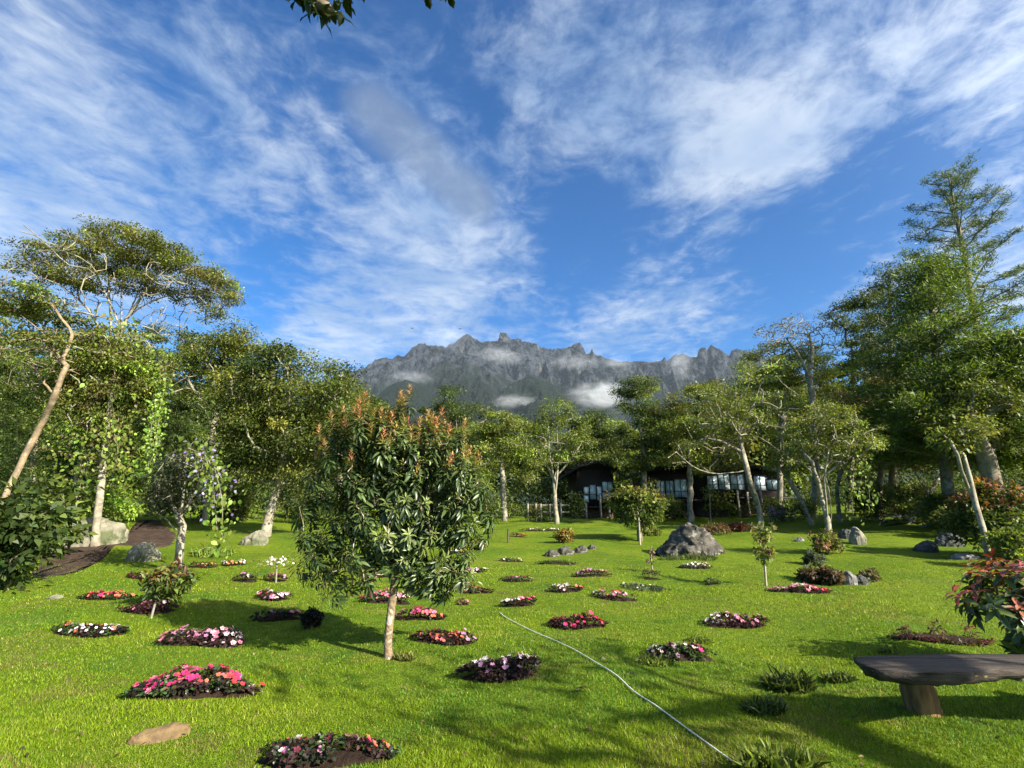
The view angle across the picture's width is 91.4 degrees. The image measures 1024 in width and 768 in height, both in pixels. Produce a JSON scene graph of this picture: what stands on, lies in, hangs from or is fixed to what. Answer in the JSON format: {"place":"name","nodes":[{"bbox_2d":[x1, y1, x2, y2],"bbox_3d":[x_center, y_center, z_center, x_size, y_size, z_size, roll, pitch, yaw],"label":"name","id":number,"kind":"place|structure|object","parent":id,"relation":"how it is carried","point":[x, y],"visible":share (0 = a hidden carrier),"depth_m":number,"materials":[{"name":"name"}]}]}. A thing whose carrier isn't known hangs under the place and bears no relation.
{"place":"outdoors","nodes":[
{"label":"outdoors","id":0,"kind":"place"},
{"bbox_2d":[31,520,176,577],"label":"path","id":1,"kind":"structure","parent":0,"point":[157,533],"depth_m":13.57,"materials":[{"name":"stone"}]},
{"bbox_2d":[0,500,1023,767],"bbox_3d":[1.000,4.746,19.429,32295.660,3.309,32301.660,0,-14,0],"label":"lawn","id":2,"kind":"structure","parent":0,"point":[610,538],"depth_m":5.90,"materials":[{"name":"green plant"}]},
{"bbox_2d":[0,400,78,498],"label":"shrub","id":3,"kind":"object","parent":2,"relation":"on","point":[10,451],"visible":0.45,"depth_m":21.85,"materials":[{"name":"green plant"}]},
{"bbox_2d":[0,476,88,592],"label":"shrub","id":4,"kind":"object","parent":2,"relation":"on","point":[29,520],"visible":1,"depth_m":8.93,"materials":[{"name":"green plant"}]},
{"bbox_2d":[0,277,114,504],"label":"leaning tree","id":5,"kind":"object","parent":2,"relation":"on","point":[36,311],"visible":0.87,"depth_m":14.05,"materials":[{"name":"green plant"}]},
{"bbox_2d":[14,471,105,559],"bbox_3d":[-11.592,3.316,12.582,2.080,2.264,2.001,7,-16,-27],"label":"shrub","id":6,"kind":"object","parent":2,"relation":"on","point":[71,499],"visible":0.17,"depth_m":12.73,"materials":[{"name":"green plant"}]},
{"bbox_2d":[0,339,128,498],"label":"tree","id":7,"kind":"object","parent":2,"relation":"on","point":[9,386],"visible":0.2,"depth_m":26.78,"materials":[{"name":"green plant"}]},
{"bbox_2d":[24,438,126,504],"bbox_3d":[-15.363,3.489,17.658,2.450,3.253,2.607,-6,-15,23],"label":"shrub","id":8,"kind":"object","parent":2,"relation":"on","point":[68,475],"visible":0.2,"depth_m":17.34,"materials":[{"name":"green plant"}]},
{"bbox_2d":[50,621,130,637],"bbox_3d":[-5.174,3.017,6.175,0.959,0.185,0.421,0,-14,0],"label":"flower bed","id":9,"kind":"object","parent":2,"relation":"on","point":[85,630],"visible":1,"depth_m":6.10,"materials":[{"name":"white plant"}]},
{"bbox_2d":[63,517,128,546],"bbox_3d":[-12.212,4.449,14.582,1.825,1.132,1.480,0,-14,0],"label":"rock","id":10,"kind":"object","parent":2,"relation":"on","point":[112,532],"visible":0.49,"depth_m":14.35,"materials":[{"name":"beige stone"}]},
{"bbox_2d":[15,323,184,546],"bbox_3d":[-12.576,1.474,14.918,4.554,6.675,2.653,0,-14,0],"label":"tangled tree","id":11,"kind":"object","parent":2,"relation":"on","point":[101,337],"visible":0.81,"depth_m":14.79,"materials":[{"name":"green plant"}]},
{"bbox_2d":[22,301,177,498],"bbox_3d":[-12.384,0.407,15.213,3.876,6.037,2.136,0,-14,0],"label":"climbing vine","id":12,"kind":"object","parent":11,"relation":"attached to","point":[90,456],"visible":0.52,"depth_m":14.80,"materials":[{"name":"green plant"}]},
{"bbox_2d":[135,371,171,481],"bbox_3d":[-10.655,1.230,14.877,0.750,3.330,0.875,6,-15,-24],"label":"hanging vine","id":13,"kind":"object","parent":11,"relation":"hanging from","point":[153,417],"visible":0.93,"depth_m":14.90,"materials":[{"name":"green plant"}]},
{"bbox_2d":[67,480,146,527],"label":"shrub","id":14,"kind":"object","parent":2,"relation":"on","point":[122,504],"visible":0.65,"depth_m":16.38,"materials":[{"name":"green plant"}]},
{"bbox_2d":[76,590,137,599],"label":"flower bed","id":15,"kind":"object","parent":2,"relation":"on","point":[103,595],"visible":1,"depth_m":8.10,"materials":[{"name":"plant"}]},
{"bbox_2d":[0,213,247,505],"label":"umbrella tree","id":16,"kind":"object","parent":2,"relation":"on","point":[131,256],"visible":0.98,"depth_m":16.47,"materials":[{"name":"green plant"}]},
{"bbox_2d":[94,428,174,516],"bbox_3d":[-15.370,3.605,19.787,3.364,3.675,3.183,-12,-18,39],"label":"shrub","id":17,"kind":"object","parent":2,"relation":"on","point":[137,450],"visible":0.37,"depth_m":19.68,"materials":[{"name":"green plant"}]},
{"bbox_2d":[125,541,160,561],"bbox_3d":[-9.359,4.365,12.703,0.780,0.696,0.642,0,-14,0],"label":"rock","id":18,"kind":"object","parent":2,"relation":"on","point":[146,551],"visible":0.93,"depth_m":12.52,"materials":[{"name":"grey stone"}]},
{"bbox_2d":[66,321,227,514],"bbox_3d":[-19.778,1.707,27.323,8.026,10.879,5.409,0,-14,0],"label":"tree","id":19,"kind":"object","parent":2,"relation":"on","point":[185,426],"visible":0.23,"depth_m":27.35,"materials":[{"name":"green plant"}]},
{"bbox_2d":[115,599,178,614],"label":"flower bed","id":20,"kind":"object","parent":2,"relation":"on","point":[143,608],"visible":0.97,"depth_m":7.11,"materials":[{"name":"plant"}]},
{"bbox_2d":[126,722,190,745],"bbox_3d":[-2.353,2.359,3.333,0.355,0.143,0.130,9,-16,-31],"label":"stone","id":21,"kind":"object","parent":2,"relation":"on","point":[167,732],"visible":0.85,"depth_m":3.31,"materials":[{"name":"stone"}]},
{"bbox_2d":[136,557,201,604],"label":"shrub","id":22,"kind":"object","parent":2,"relation":"on","point":[167,583],"visible":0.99,"depth_m":7.58,"materials":[{"name":"green plant"}]},
{"bbox_2d":[133,448,235,567],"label":"gnarled tree","id":23,"kind":"object","parent":2,"relation":"on","point":[177,478],"visible":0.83,"depth_m":11.26,"materials":[{"name":"green plant"}]},
{"bbox_2d":[173,436,241,558],"bbox_3d":[-6.274,2.296,10.293,1.586,2.485,1.118,0,-14,0],"label":"flowering vine","id":24,"kind":"object","parent":23,"relation":"attached to","point":[223,502],"visible":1,"depth_m":10.28,"materials":[{"name":"green plant"}]},
{"bbox_2d":[117,663,265,699],"bbox_3d":[-2.623,2.466,4.136,1.163,0.252,0.488,0,-14,0],"label":"flower bed","id":25,"kind":"object","parent":2,"relation":"on","point":[192,684],"visible":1,"depth_m":4.06,"materials":[{"name":"pink plant"}]},
{"bbox_2d":[146,458,237,519],"bbox_3d":[-13.574,4.444,21.448,3.592,2.842,3.534,-5,-15,19],"label":"shrub","id":26,"kind":"object","parent":2,"relation":"on","point":[194,513],"visible":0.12,"depth_m":21.17,"materials":[{"name":"green plant"}]},
{"bbox_2d":[154,624,245,647],"bbox_3d":[-3.507,2.854,5.700,1.038,0.238,0.495,0,-14,0],"label":"flower bed","id":27,"kind":"object","parent":2,"relation":"on","point":[210,638],"visible":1,"depth_m":5.57,"materials":[{"name":"pink plant"}]},
{"bbox_2d":[191,541,236,557],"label":"weed","id":28,"kind":"object","parent":2,"relation":"on","point":[206,551],"visible":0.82,"depth_m":13.19,"materials":[{"name":"green plant"}]},
{"bbox_2d":[167,315,270,523],"bbox_3d":[-13.489,1.486,21.777,6.283,9.149,3.559,-4,-15,17],"label":"slender tree","id":29,"kind":"object","parent":2,"relation":"on","point":[228,345],"visible":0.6,"depth_m":21.64,"materials":[{"name":"green plant"}]},
{"bbox_2d":[210,480,261,522],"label":"shrub","id":30,"kind":"object","parent":2,"relation":"on","point":[245,504],"visible":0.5,"depth_m":21.83,"materials":[{"name":"green plant"}]},
{"bbox_2d":[216,468,280,520],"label":"shrub","id":31,"kind":"object","parent":2,"relation":"on","point":[265,503],"visible":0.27,"depth_m":22.82,"materials":[{"name":"green plant"}]},
{"bbox_2d":[239,530,268,545],"bbox_3d":[-7.853,4.770,15.243,0.844,0.629,0.734,0,-14,0],"label":"rock","id":32,"kind":"object","parent":2,"relation":"on","point":[258,538],"visible":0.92,"depth_m":15.01,"materials":[{"name":"beige stone"}]},
{"bbox_2d":[247,608,301,621],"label":"flower bed","id":33,"kind":"object","parent":2,"relation":"on","point":[277,615],"visible":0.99,"depth_m":6.57,"materials":[{"name":"plant"}]},
{"bbox_2d":[256,587,292,600],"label":"flower bed","id":34,"kind":"object","parent":2,"relation":"on","point":[270,596],"visible":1,"depth_m":8.09,"materials":[{"name":"plant"}]},
{"bbox_2d":[182,337,383,536],"bbox_3d":[-7.838,1.864,17.781,6.793,7.042,4.607,0,-14,0],"label":"broad tree","id":35,"kind":"object","parent":2,"relation":"on","point":[247,426],"visible":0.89,"depth_m":17.31,"materials":[{"name":"green plant"}]},
{"bbox_2d":[278,480,338,522],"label":"shrub","id":36,"kind":"object","parent":2,"relation":"on","point":[292,505],"visible":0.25,"depth_m":22.90,"materials":[{"name":"green plant"}]},
{"bbox_2d":[299,605,324,629],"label":"shrub","id":37,"kind":"object","parent":2,"relation":"on","point":[309,617],"visible":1,"depth_m":6.22,"materials":[{"name":"grey plant"}]},
{"bbox_2d":[257,731,402,767],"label":"flower bed","id":38,"kind":"object","parent":2,"relation":"on","point":[290,752],"visible":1,"depth_m":3.08,"materials":[{"name":"multicoloured plant"}]},
{"bbox_2d":[286,0,454,35],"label":"overhanging tree","id":39,"kind":"object","parent":2,"relation":"on","point":[325,11],"visible":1,"depth_m":2.56,"materials":[{"name":"green plant"}]},
{"bbox_2d":[357,588,412,604],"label":"flower bed","id":40,"kind":"object","parent":2,"relation":"on","point":[381,600],"visible":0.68,"depth_m":7.69,"materials":[{"name":"pink plant"}]},
{"bbox_2d":[284,384,506,659],"bbox_3d":[-1.284,1.455,5.446,2.459,2.898,1.148,0,-14,0],"label":"young tree","id":41,"kind":"object","parent":2,"relation":"on","point":[405,475],"visible":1,"depth_m":5.29,"materials":[{"name":"green plant"}]},
{"bbox_2d":[395,606,447,620],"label":"flower bed","id":42,"kind":"object","parent":2,"relation":"on","point":[428,612],"visible":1,"depth_m":6.78,"materials":[{"name":"pink plant"}]},
{"bbox_2d":[409,627,477,645],"bbox_3d":[-0.773,2.868,5.687,0.797,0.170,0.376,0,-14,0],"label":"flower bed","id":43,"kind":"object","parent":2,"relation":"on","point":[455,638],"visible":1,"depth_m":5.64,"materials":[{"name":"plant"}]},
{"bbox_2d":[401,384,507,509],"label":"tree","id":44,"kind":"object","parent":2,"relation":"on","point":[450,408],"visible":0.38,"depth_m":40.07,"materials":[{"name":"green plant"}]},
{"bbox_2d":[454,652,541,682],"bbox_3d":[-0.128,2.604,4.607,0.814,0.247,0.440,0,-14,0],"label":"flower bed","id":45,"kind":"object","parent":2,"relation":"on","point":[505,671],"visible":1,"depth_m":4.55,"materials":[{"name":"purple plant"}]},
{"bbox_2d":[467,409,548,520],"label":"tree","id":46,"kind":"object","parent":2,"relation":"on","point":[492,432],"visible":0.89,"depth_m":31.53,"materials":[{"name":"green plant"}]},
{"bbox_2d":[0,327,1022,502],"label":"forest","id":47,"kind":"object","parent":2,"relation":"on","point":[171,442],"visible":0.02,"depth_m":51.81,"materials":[{"name":"green plant"}]},
{"bbox_2d":[0,462,1023,511],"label":"undergrowth","id":48,"kind":"object","parent":2,"relation":"on","point":[804,490],"visible":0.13,"depth_m":45.69,"materials":[{"name":"green plant"}]},
{"bbox_2d":[19,568,1009,767],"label":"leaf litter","id":49,"kind":"object","parent":2,"relation":"on","point":[465,753],"visible":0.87,"depth_m":3.43,"materials":[{"name":"brown plant"}]},
{"bbox_2d":[499,595,536,606],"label":"flower bed","id":50,"kind":"object","parent":2,"relation":"on","point":[523,602],"visible":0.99,"depth_m":7.61,"materials":[{"name":"plant"}]},
{"bbox_2d":[514,394,598,523],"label":"white stemmed tree","id":51,"kind":"object","parent":2,"relation":"on","point":[545,427],"visible":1,"depth_m":27.52,"materials":[{"name":"green plant"}]},
{"bbox_2d":[566,491,585,518],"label":"shrub","id":52,"kind":"object","parent":2,"relation":"on","point":[577,507],"visible":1,"depth_m":28.03,"materials":[{"name":"green plant"}]},
{"bbox_2d":[547,611,608,629],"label":"flower bed","id":53,"kind":"object","parent":2,"relation":"on","point":[561,623],"visible":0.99,"depth_m":6.38,"materials":[{"name":"pink plant"}]},
{"bbox_2d":[558,460,620,518],"bbox_3d":[5.484,8.023,36.952,3.606,4.170,7.610,0,-14,0],"label":"chalet","id":54,"kind":"object","parent":2,"relation":"on","point":[593,481],"visible":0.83,"depth_m":34.28,"materials":[{"name":"brown wood"}]},
{"bbox_2d":[558,407,639,465],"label":"tree","id":55,"kind":"object","parent":2,"relation":"on","point":[601,432],"visible":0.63,"depth_m":44.33,"materials":[{"name":"green plant"}]},
{"bbox_2d":[591,588,641,601],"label":"flower bed","id":56,"kind":"object","parent":2,"relation":"on","point":[615,596],"visible":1,"depth_m":8.00,"materials":[{"name":"pink plant"}]},
{"bbox_2d":[601,482,669,540],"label":"young tree","id":57,"kind":"object","parent":2,"relation":"on","point":[647,505],"visible":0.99,"depth_m":18.09,"materials":[{"name":"green plant"}]},
{"bbox_2d":[586,374,694,491],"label":"tree","id":58,"kind":"object","parent":2,"relation":"on","point":[636,392],"visible":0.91,"depth_m":32.94,"materials":[{"name":"green plant"}]},
{"bbox_2d":[635,650,674,666],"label":"weed","id":59,"kind":"object","parent":2,"relation":"on","point":[652,661],"visible":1,"depth_m":4.83,"materials":[{"name":"green plant"}]},
{"bbox_2d":[624,464,703,518],"bbox_3d":[10.992,8.173,36.914,3.692,3.936,7.610,0,-14,0],"label":"chalet","id":60,"kind":"object","parent":2,"relation":"on","point":[675,480],"visible":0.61,"depth_m":34.31,"materials":[{"name":"brown wood"}]},
{"bbox_2d":[657,490,692,521],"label":"shrub","id":61,"kind":"object","parent":2,"relation":"on","point":[679,502],"visible":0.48,"depth_m":31.76,"materials":[{"name":"green plant"}]},
{"bbox_2d":[646,641,716,661],"bbox_3d":[1.724,2.728,5.128,0.736,0.183,0.420,0,-14,0],"label":"flower bed","id":62,"kind":"object","parent":2,"relation":"on","point":[696,652],"visible":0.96,"depth_m":5.04,"materials":[{"name":"plant"}]},
{"bbox_2d":[657,550,717,560],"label":"weed","id":63,"kind":"object","parent":2,"relation":"on","point":[690,556],"visible":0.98,"depth_m":13.46,"materials":[{"name":"green plant"}]},
{"bbox_2d":[654,522,725,556],"bbox_3d":[5.223,4.726,14.840,2.003,1.207,1.554,0,-14,0],"label":"boulder","id":64,"kind":"object","parent":2,"relation":"on","point":[687,538],"visible":0.88,"depth_m":14.38,"materials":[{"name":"grey stone"}]},
{"bbox_2d":[643,377,753,522],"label":"tree","id":65,"kind":"object","parent":2,"relation":"on","point":[672,432],"visible":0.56,"depth_m":32.14,"materials":[{"name":"green plant"}]},
{"bbox_2d":[702,487,750,517],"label":"shrub","id":66,"kind":"object","parent":2,"relation":"on","point":[730,506],"visible":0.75,"depth_m":33.52,"materials":[{"name":"green plant"}]},
{"bbox_2d":[701,611,769,628],"bbox_3d":[2.910,3.087,6.554,0.919,0.207,0.379,0,-14,0],"label":"flower bed","id":67,"kind":"object","parent":2,"relation":"on","point":[738,622],"visible":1,"depth_m":6.48,"materials":[{"name":"pink plant"}]},
{"bbox_2d":[668,354,809,528],"bbox_3d":[11.512,2.840,24.821,6.239,8.732,6.161,-11,-18,38],"label":"white limbed tree","id":68,"kind":"object","parent":2,"relation":"on","point":[714,419],"visible":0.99,"depth_m":24.71,"materials":[{"name":"green plant"}]},
{"bbox_2d":[693,465,796,517],"bbox_3d":[15.656,8.108,36.931,6.643,3.666,7.610,0,-14,0],"label":"chalet","id":69,"kind":"object","parent":2,"relation":"on","point":[738,486],"visible":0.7,"depth_m":34.25,"materials":[{"name":"brown wood"}]},
{"bbox_2d":[736,693,789,715],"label":"weed","id":70,"kind":"object","parent":2,"relation":"on","point":[767,707],"visible":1,"depth_m":3.79,"materials":[{"name":"green plant"}]},
{"bbox_2d":[750,521,777,585],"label":"sapling","id":71,"kind":"object","parent":2,"relation":"on","point":[767,553],"visible":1,"depth_m":9.40,"materials":[{"name":"green plant"}]},
{"bbox_2d":[729,731,833,767],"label":"weed","id":72,"kind":"object","parent":2,"relation":"on","point":[779,758],"visible":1,"depth_m":2.91,"materials":[{"name":"green plant"}]},
{"bbox_2d":[764,503,802,522],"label":"shrub","id":73,"kind":"object","parent":2,"relation":"on","point":[778,516],"visible":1,"depth_m":27.51,"materials":[{"name":"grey plant"}]},
{"bbox_2d":[756,663,822,694],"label":"weed","id":74,"kind":"object","parent":2,"relation":"on","point":[791,683],"visible":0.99,"depth_m":4.27,"materials":[{"name":"green plant"}]},
{"bbox_2d":[755,439,823,524],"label":"leaning tree","id":75,"kind":"object","parent":2,"relation":"on","point":[778,463],"visible":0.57,"depth_m":26.32,"materials":[{"name":"green plant"}]},
{"bbox_2d":[727,339,852,514],"bbox_3d":[18.926,2.852,33.391,8.982,11.907,6.823,0,-14,0],"label":"tree","id":76,"kind":"object","parent":2,"relation":"on","point":[821,360],"visible":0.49,"depth_m":33.20,"materials":[{"name":"green plant"}]},
{"bbox_2d":[764,583,832,593],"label":"flower bed","id":77,"kind":"object","parent":2,"relation":"on","point":[795,588],"visible":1,"depth_m":8.77,"materials":[{"name":"plant"}]},
{"bbox_2d":[751,310,846,518],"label":"bare crowned tree","id":78,"kind":"object","parent":2,"relation":"on","point":[812,399],"visible":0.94,"depth_m":31.12,"materials":[{"name":"green plant"}]},
{"bbox_2d":[786,496,820,519],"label":"shrub","id":79,"kind":"object","parent":2,"relation":"on","point":[812,507],"visible":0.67,"depth_m":28.30,"materials":[{"name":"green plant"}]},
{"bbox_2d":[793,561,847,585],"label":"shrub","id":80,"kind":"object","parent":2,"relation":"on","point":[826,575],"visible":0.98,"depth_m":9.61,"materials":[{"name":"brown plant"}]},
{"bbox_2d":[806,525,848,553],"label":"shrub","id":81,"kind":"object","parent":2,"relation":"on","point":[826,542],"visible":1,"depth_m":13.80,"materials":[{"name":"green plant"}]},
{"bbox_2d":[774,398,897,532],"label":"multi stemmed tree","id":82,"kind":"object","parent":2,"relation":"on","point":[871,440],"visible":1,"depth_m":20.53,"materials":[{"name":"green plant"}]},
{"bbox_2d":[836,442,885,524],"bbox_3d":[13.939,3.916,19.985,1.649,3.346,1.650,0,-14,0],"label":"hanging vine","id":83,"kind":"object","parent":82,"relation":"hanging from","point":[858,466],"visible":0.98,"depth_m":20.09,"materials":[{"name":"green plant"}]},
{"bbox_2d":[817,666,858,683],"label":"weed","id":84,"kind":"object","parent":2,"relation":"on","point":[841,676],"visible":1,"depth_m":4.39,"materials":[{"name":"green plant"}]},
{"bbox_2d":[817,430,876,521],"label":"curved tree","id":85,"kind":"object","parent":2,"relation":"on","point":[837,498],"visible":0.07,"depth_m":26.08,"materials":[{"name":"green plant"}]},
{"bbox_2d":[818,286,907,510],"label":"tree","id":86,"kind":"object","parent":2,"relation":"on","point":[852,304],"visible":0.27,"depth_m":35.72,"materials":[{"name":"green plant"}]},
{"bbox_2d":[840,479,894,520],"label":"shrub","id":87,"kind":"object","parent":2,"relation":"on","point":[862,509],"visible":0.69,"depth_m":25.08,"materials":[{"name":"green plant"}]},
{"bbox_2d":[815,375,937,519],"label":"tree","id":88,"kind":"object","parent":2,"relation":"on","point":[880,474],"visible":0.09,"depth_m":26.07,"materials":[{"name":"green plant"}]},
{"bbox_2d":[822,260,941,516],"bbox_3d":[21.148,0.022,28.278,7.069,14.714,7.060,0,-14,0],"label":"conifer tree","id":89,"kind":"object","parent":2,"relation":"on","point":[892,474],"visible":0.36,"depth_m":28.68,"materials":[{"name":"green plant"}]},
{"bbox_2d":[852,420,951,523],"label":"leaning tree","id":90,"kind":"object","parent":2,"relation":"on","point":[935,484],"visible":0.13,"depth_m":23.41,"materials":[{"name":"green plant"}]},
{"bbox_2d":[877,481,937,520],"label":"shrub","id":91,"kind":"object","parent":2,"relation":"on","point":[900,501],"visible":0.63,"depth_m":23.65,"materials":[{"name":"green plant"}]},
{"bbox_2d":[835,241,1023,506],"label":"conifer tree","id":92,"kind":"object","parent":2,"relation":"on","point":[937,295],"visible":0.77,"depth_m":22.26,"materials":[{"name":"green plant"}]},
{"bbox_2d":[909,488,951,527],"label":"shrub","id":93,"kind":"object","parent":2,"relation":"on","point":[924,511],"visible":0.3,"depth_m":21.18,"materials":[{"name":"green plant"}]},
{"bbox_2d":[853,654,1023,717],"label":"bench","id":94,"kind":"object","parent":2,"relation":"on","point":[917,678],"visible":0.95,"depth_m":3.42,"materials":[{"name":"grey stone"}]},
{"bbox_2d":[886,632,995,646],"bbox_3d":[4.916,2.908,5.702,1.265,0.141,0.344,0,-14,0],"label":"flower bed","id":95,"kind":"object","parent":2,"relation":"on","point":[953,639],"visible":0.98,"depth_m":5.65,"materials":[{"name":"plant"}]},
{"bbox_2d":[920,488,965,527],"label":"shrub","id":96,"kind":"object","parent":2,"relation":"on","point":[934,502],"visible":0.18,"depth_m":20.99,"materials":[{"name":"green plant"}]},
{"bbox_2d":[883,148,1023,359],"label":"pine tree","id":97,"kind":"object","parent":2,"relation":"on","point":[954,209],"visible":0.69,"depth_m":29.65,"materials":[{"name":"green plant"}]},
{"bbox_2d":[923,413,1005,560],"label":"leaning tree","id":98,"kind":"object","parent":2,"relation":"on","point":[962,433],"visible":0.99,"depth_m":12.61,"materials":[{"name":"green plant"}]},
{"bbox_2d":[910,375,1023,500],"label":"stout tree","id":99,"kind":"object","parent":2,"relation":"on","point":[987,462],"visible":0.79,"depth_m":18.99,"materials":[{"name":"green plant"}]},
{"bbox_2d":[920,320,1023,476],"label":"conifer tree","id":100,"kind":"object","parent":2,"relation":"on","point":[1010,374],"visible":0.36,"depth_m":20.32,"materials":[{"name":"green plant"}]},
{"bbox_2d":[937,475,1023,551],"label":"shrub","id":101,"kind":"object","parent":2,"relation":"on","point":[1006,509],"visible":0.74,"depth_m":13.30,"materials":[{"name":"green plant"}]},
{"bbox_2d":[945,548,1023,681],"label":"shrub","id":102,"kind":"object","parent":2,"relation":"on","point":[1011,619],"visible":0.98,"depth_m":4.63,"materials":[{"name":"green plant"}]},
{"bbox_2d":[977,526,1023,565],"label":"shrub","id":103,"kind":"object","parent":2,"relation":"on","point":[1010,544],"visible":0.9,"depth_m":11.20,"materials":[{"name":"green plant"}]},
{"bbox_2d":[0,332,1023,502],"bbox_3d":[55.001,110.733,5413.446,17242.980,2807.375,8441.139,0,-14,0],"label":"mountain","id":104,"kind":"structure","parent":0,"point":[516,376],"depth_m":6551.22,"materials":[{"name":"grey stone"}]},
{"bbox_2d":[0,0,1023,389],"label":"sky","id":105,"kind":"structure","parent":0,"point":[622,180],"materials":[{"name":"blue"}]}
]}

